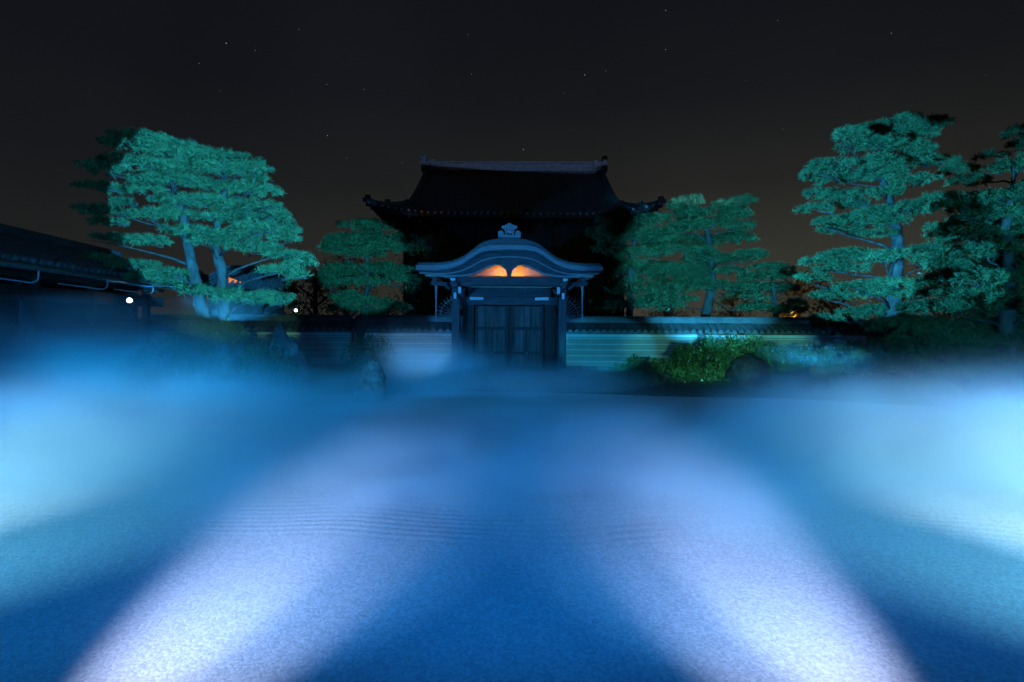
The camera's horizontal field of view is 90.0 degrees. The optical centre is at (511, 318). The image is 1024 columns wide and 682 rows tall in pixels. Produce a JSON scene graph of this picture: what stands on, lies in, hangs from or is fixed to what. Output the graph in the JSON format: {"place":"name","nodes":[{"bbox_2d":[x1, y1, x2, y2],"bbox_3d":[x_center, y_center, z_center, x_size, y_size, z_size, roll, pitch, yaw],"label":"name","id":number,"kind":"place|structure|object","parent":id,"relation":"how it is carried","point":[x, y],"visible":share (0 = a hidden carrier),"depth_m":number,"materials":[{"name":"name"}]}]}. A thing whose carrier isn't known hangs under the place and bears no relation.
{"place":"outdoors","nodes":[
{"label":"outdoors","id":0,"kind":"place"},
{"bbox_2d":[0,270,207,348],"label":"temple hall","id":1,"kind":"structure","parent":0,"point":[113,313],"depth_m":30.85,"materials":[{"name":"grey wood"}]},
{"bbox_2d":[189,265,301,331],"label":"garden pavilion","id":2,"kind":"structure","parent":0,"point":[240,276],"depth_m":24.10,"materials":[{"name":"brown wood"}]},
{"bbox_2d":[0,318,1023,419],"bbox_3d":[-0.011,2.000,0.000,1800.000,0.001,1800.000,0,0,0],"label":"ground","id":3,"kind":"structure","parent":0,"point":[16,397],"depth_m":14.72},
{"bbox_2d":[0,223,188,391],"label":"covered corridor","id":4,"kind":"object","parent":3,"relation":"on","point":[33,261],"visible":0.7,"depth_m":14.52,"materials":[{"name":"wood"}]},
{"bbox_2d":[125,298,133,319],"bbox_3d":[-12.127,-0.320,16.244,0.229,0.704,0.207,0,0,43],"label":"floodlight","id":5,"kind":"object","parent":4,"relation":"attached to","point":[129,300],"visible":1,"depth_m":16.24,"materials":[{"name":"metal"}]},
{"bbox_2d":[40,359,358,395],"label":"moss hill","id":6,"kind":"structure","parent":3,"relation":"on","point":[324,381],"depth_m":14.03,"materials":[{"name":"green plant"}]},
{"bbox_2d":[165,320,213,376],"bbox_3d":[-8.900,0.840,14.089,1.686,1.609,1.286,0,0,23],"label":"azalea shrub","id":7,"kind":"object","parent":6,"relation":"on","point":[190,340],"visible":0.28,"depth_m":14.01,"materials":[{"name":"green plant"}]},
{"bbox_2d":[67,126,319,347],"bbox_3d":[-9.125,-2.176,14.706,7.638,7.386,3.414,0,0,0],"label":"pine tree","id":8,"kind":"object","parent":6,"relation":"on","point":[239,217],"visible":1,"depth_m":14.54,"materials":[{"name":"green plant"}]},
{"bbox_2d":[194,318,267,383],"bbox_3d":[-7.413,0.812,13.524,1.758,1.693,1.629,0,0,0],"label":"azalea shrub","id":9,"kind":"object","parent":6,"relation":"on","point":[237,344],"visible":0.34,"depth_m":13.36,"materials":[{"name":"green plant"}]},
{"bbox_2d":[268,323,287,390],"bbox_3d":[-6.081,1.009,13.402,0.595,1.819,0.430,0,0,0],"label":"garden rock","id":10,"kind":"object","parent":6,"relation":"on","point":[279,335],"visible":0.33,"depth_m":13.29,"materials":[{"name":"stone"}]},
{"bbox_2d":[139,314,353,368],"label":"garden wall","id":11,"kind":"structure","parent":3,"relation":"on","point":[323,340],"depth_m":18.75,"materials":[{"name":"paint"}]},
{"bbox_2d":[266,251,368,331],"bbox_3d":[-8.805,-0.493,23.085,4.001,5.009,4.406,0,0,38],"label":"background tree","id":12,"kind":"object","parent":3,"relation":"on","point":[314,303],"visible":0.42,"depth_m":22.74,"materials":[{"name":"green plant"}]},
{"bbox_2d":[314,252,381,331],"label":"background tree","id":13,"kind":"object","parent":3,"relation":"on","point":[346,287],"visible":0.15,"depth_m":26.94,"materials":[{"name":"green plant"}]},
{"bbox_2d":[330,357,438,382],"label":"moss hill","id":14,"kind":"structure","parent":3,"relation":"on","point":[403,373],"depth_m":16.07,"materials":[{"name":"green plant"}]},
{"bbox_2d":[302,217,420,357],"bbox_3d":[-4.933,-0.889,16.517,4.246,4.648,3.392,0,0,0],"label":"pine tree","id":15,"kind":"object","parent":14,"relation":"on","point":[369,244],"visible":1,"depth_m":16.08,"materials":[{"name":"green plant"}]},
{"bbox_2d":[340,332,397,369],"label":"azalea shrub","id":16,"kind":"object","parent":14,"relation":"on","point":[359,360],"visible":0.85,"depth_m":15.47,"materials":[{"name":"green plant"}]},
{"bbox_2d":[351,315,451,374],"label":"garden wall","id":17,"kind":"structure","parent":3,"relation":"on","point":[421,342],"depth_m":18.20,"materials":[{"name":"paint"}]},
{"bbox_2d":[368,268,451,314],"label":"background tree","id":18,"kind":"object","parent":3,"relation":"on","point":[414,293],"visible":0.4,"depth_m":24.87,"materials":[{"name":"green plant"}]},
{"bbox_2d":[387,225,478,314],"bbox_3d":[-4.035,-1.342,26.295,4.791,6.752,5.150,0,0,25],"label":"background tree","id":19,"kind":"object","parent":3,"relation":"on","point":[432,292],"visible":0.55,"depth_m":25.76,"materials":[{"name":"green plant"}]},
{"bbox_2d":[416,223,602,380],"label":"temple gate","id":20,"kind":"structure","parent":3,"relation":"on","point":[509,268],"depth_m":17.77,"materials":[{"name":"wood"}]},
{"bbox_2d":[475,306,508,369],"bbox_3d":[-0.715,0.681,18.070,1.198,2.290,0.150,0,0,0],"label":"door","id":21,"kind":"structure","parent":20,"relation":"in","point":[493,346],"depth_m":18.07,"materials":[{"name":"brown wood"}]},
{"bbox_2d":[509,306,543,369],"bbox_3d":[0.507,0.688,18.070,1.198,2.290,0.150,0,0,0],"label":"door","id":22,"kind":"structure","parent":20,"relation":"in","point":[524,322],"depth_m":18.07,"materials":[{"name":"brown wood"}]},
{"bbox_2d":[0,391,1023,681],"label":"gravel","id":23,"kind":"structure","parent":3,"relation":"on","point":[472,537],"depth_m":4.61,"materials":[{"name":"white gravel"}]},
{"bbox_2d":[113,331,213,397],"bbox_3d":[-8.273,1.077,12.465,2.375,1.551,1.454,0,0,0],"label":"azalea shrub","id":24,"kind":"object","parent":23,"relation":"on","point":[190,365],"visible":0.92,"depth_m":12.21,"materials":[{"name":"green plant"}]},
{"bbox_2d":[201,344,243,404],"bbox_3d":[-6.756,1.304,12.003,0.964,1.422,0.617,0,0,15],"label":"garden rock","id":25,"kind":"object","parent":23,"relation":"on","point":[221,385],"visible":0.94,"depth_m":11.81,"materials":[{"name":"stone"}]},
{"bbox_2d":[235,339,302,401],"bbox_3d":[-6.060,1.219,12.409,1.965,1.459,1.350,0,0,0],"label":"azalea shrub","id":26,"kind":"object","parent":23,"relation":"on","point":[260,386],"visible":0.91,"depth_m":12.19,"materials":[{"name":"green plant"}]},
{"bbox_2d":[274,336,309,397],"bbox_3d":[-5.598,1.227,12.997,0.964,1.587,0.600,0,0,-11],"label":"garden rock","id":27,"kind":"object","parent":23,"relation":"on","point":[292,346],"visible":0.59,"depth_m":12.84,"materials":[{"name":"stone"}]},
{"bbox_2d":[355,359,387,402],"bbox_3d":[-3.383,1.494,12.302,0.762,1.076,0.502,0,0,0],"label":"garden rock","id":28,"kind":"object","parent":23,"relation":"on","point":[371,387],"visible":0.98,"depth_m":12.13,"materials":[{"name":"stone"}]},
{"bbox_2d":[362,155,665,345],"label":"temple hall","id":29,"kind":"structure","parent":3,"relation":"on","point":[472,204],"depth_m":38.40,"materials":[{"name":"black wood"}]},
{"bbox_2d":[535,220,620,315],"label":"background tree","id":30,"kind":"object","parent":3,"relation":"on","point":[578,288],"visible":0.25,"depth_m":26.92,"materials":[{"name":"green plant"}]},
{"bbox_2d":[571,272,640,315],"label":"background tree","id":31,"kind":"object","parent":3,"relation":"on","point":[603,295],"visible":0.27,"depth_m":25.85,"materials":[{"name":"green plant"}]},
{"bbox_2d":[577,207,687,315],"bbox_3d":[4.795,-1.160,21.215,4.391,6.483,4.620,0,0,0],"label":"pine tree","id":32,"kind":"object","parent":3,"relation":"on","point":[630,264],"visible":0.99,"depth_m":20.45,"materials":[{"name":"green plant"}]},
{"bbox_2d":[606,353,684,387],"bbox_3d":[3.988,1.579,15.298,2.296,1.068,1.750,0,0,0],"label":"azalea shrub","id":33,"kind":"object","parent":3,"relation":"on","point":[626,378],"visible":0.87,"depth_m":15.10,"materials":[{"name":"green plant"}]},
{"bbox_2d":[635,289,698,334],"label":"background tree","id":34,"kind":"object","parent":3,"relation":"on","point":[671,311],"visible":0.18,"depth_m":27.24,"materials":[{"name":"green plant"}]},
{"bbox_2d":[669,361,727,383],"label":"azalea shrub","id":35,"kind":"object","parent":3,"relation":"on","point":[715,374],"visible":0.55,"depth_m":14.64,"materials":[{"name":"green plant"}]},
{"bbox_2d":[642,193,768,334],"bbox_3d":[7.870,-1.454,21.680,5.459,7.148,4.415,0,0,0],"label":"pine tree","id":36,"kind":"object","parent":3,"relation":"on","point":[685,277],"visible":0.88,"depth_m":20.98,"materials":[{"name":"green plant"}]},
{"bbox_2d":[566,316,872,375],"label":"garden wall","id":37,"kind":"structure","parent":3,"relation":"on","point":[598,345],"depth_m":18.20,"materials":[{"name":"paint"}]},
{"bbox_2d":[711,288,768,334],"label":"background tree","id":38,"kind":"object","parent":3,"relation":"on","point":[732,310],"visible":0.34,"depth_m":27.89,"materials":[{"name":"green plant"}]},
{"bbox_2d":[725,355,773,388],"bbox_3d":[6.537,1.542,14.215,1.117,1.085,1.167,0,0,-16],"label":"garden rock","id":39,"kind":"object","parent":3,"relation":"on","point":[749,372],"visible":0.85,"depth_m":13.82,"materials":[{"name":"stone"}]},
{"bbox_2d":[735,260,809,316],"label":"pine tree","id":40,"kind":"object","parent":3,"relation":"on","point":[778,272],"visible":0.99,"depth_m":20.18,"materials":[{"name":"green plant"}]},
{"bbox_2d":[762,264,851,316],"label":"background tree","id":41,"kind":"object","parent":3,"relation":"on","point":[801,293],"visible":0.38,"depth_m":24.85,"materials":[{"name":"green plant"}]},
{"bbox_2d":[766,344,852,375],"bbox_3d":[8.950,1.431,15.622,2.816,1.400,1.826,0,0,0],"label":"azalea shrub","id":42,"kind":"object","parent":3,"relation":"on","point":[809,354],"visible":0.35,"depth_m":15.46,"materials":[{"name":"green plant"}]},
{"bbox_2d":[801,365,831,390],"bbox_3d":[8.185,1.668,13.819,0.772,0.849,0.735,0,0,0],"label":"rock","id":43,"kind":"object","parent":3,"relation":"on","point":[814,377],"visible":0.77,"depth_m":13.61,"materials":[{"name":"stone"}]},
{"bbox_2d":[611,371,1023,399],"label":"moss hill","id":44,"kind":"structure","parent":3,"relation":"on","point":[789,385],"depth_m":13.84,"materials":[{"name":"green plant"}]},
{"bbox_2d":[667,332,799,375],"bbox_3d":[6.998,1.164,16.189,4.013,1.518,2.324,0,0,0],"label":"azalea shrub","id":45,"kind":"object","parent":44,"relation":"on","point":[720,354],"visible":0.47,"depth_m":15.99,"materials":[{"name":"green plant"}]},
{"bbox_2d":[792,109,982,375],"bbox_3d":[11.933,-2.494,16.291,6.899,8.701,4.253,0,0,-44],"label":"pine tree","id":46,"kind":"object","parent":44,"relation":"on","point":[896,253],"visible":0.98,"depth_m":15.58,"materials":[{"name":"green plant"}]},
{"bbox_2d":[802,276,874,336],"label":"background tree","id":47,"kind":"object","parent":3,"relation":"on","point":[821,302],"visible":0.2,"depth_m":25.87,"materials":[{"name":"green plant"}]},
{"bbox_2d":[807,338,891,378],"bbox_3d":[10.273,1.309,15.394,2.434,1.510,1.883,0,0,0],"label":"azalea shrub","id":48,"kind":"object","parent":3,"relation":"on","point":[856,366],"visible":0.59,"depth_m":15.20,"materials":[{"name":"green plant"}]},
{"bbox_2d":[850,272,930,349],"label":"background tree","id":49,"kind":"object","parent":3,"relation":"on","point":[904,298],"visible":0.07,"depth_m":24.94,"materials":[{"name":"green plant"}]},
{"bbox_2d":[873,251,984,359],"bbox_3d":[18.891,-0.536,22.259,4.616,5.383,4.967,0,0,0],"label":"background tree","id":50,"kind":"object","parent":3,"relation":"on","point":[932,312],"visible":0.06,"depth_m":22.20,"materials":[{"name":"green plant"}]},
{"bbox_2d":[851,312,1023,393],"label":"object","id":51,"kind":"object","parent":3,"relation":"on","point":[958,340],"visible":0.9,"depth_m":13.09,"materials":[{"name":"green plant"}]},
{"bbox_2d":[891,123,1023,396],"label":"pine tree","id":52,"kind":"object","parent":3,"relation":"on","point":[986,264],"visible":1,"depth_m":12.90,"materials":[{"name":"green plant"}]},
{"bbox_2d":[934,203,1023,364],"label":"background tree","id":53,"kind":"object","parent":3,"relation":"on","point":[966,311],"depth_m":20.03,"materials":[{"name":"green plant"}]},
{"bbox_2d":[0,0,1023,319],"label":"sky","id":54,"kind":"structure","parent":0,"point":[739,99],"materials":[{"name":"black"}]}
]}

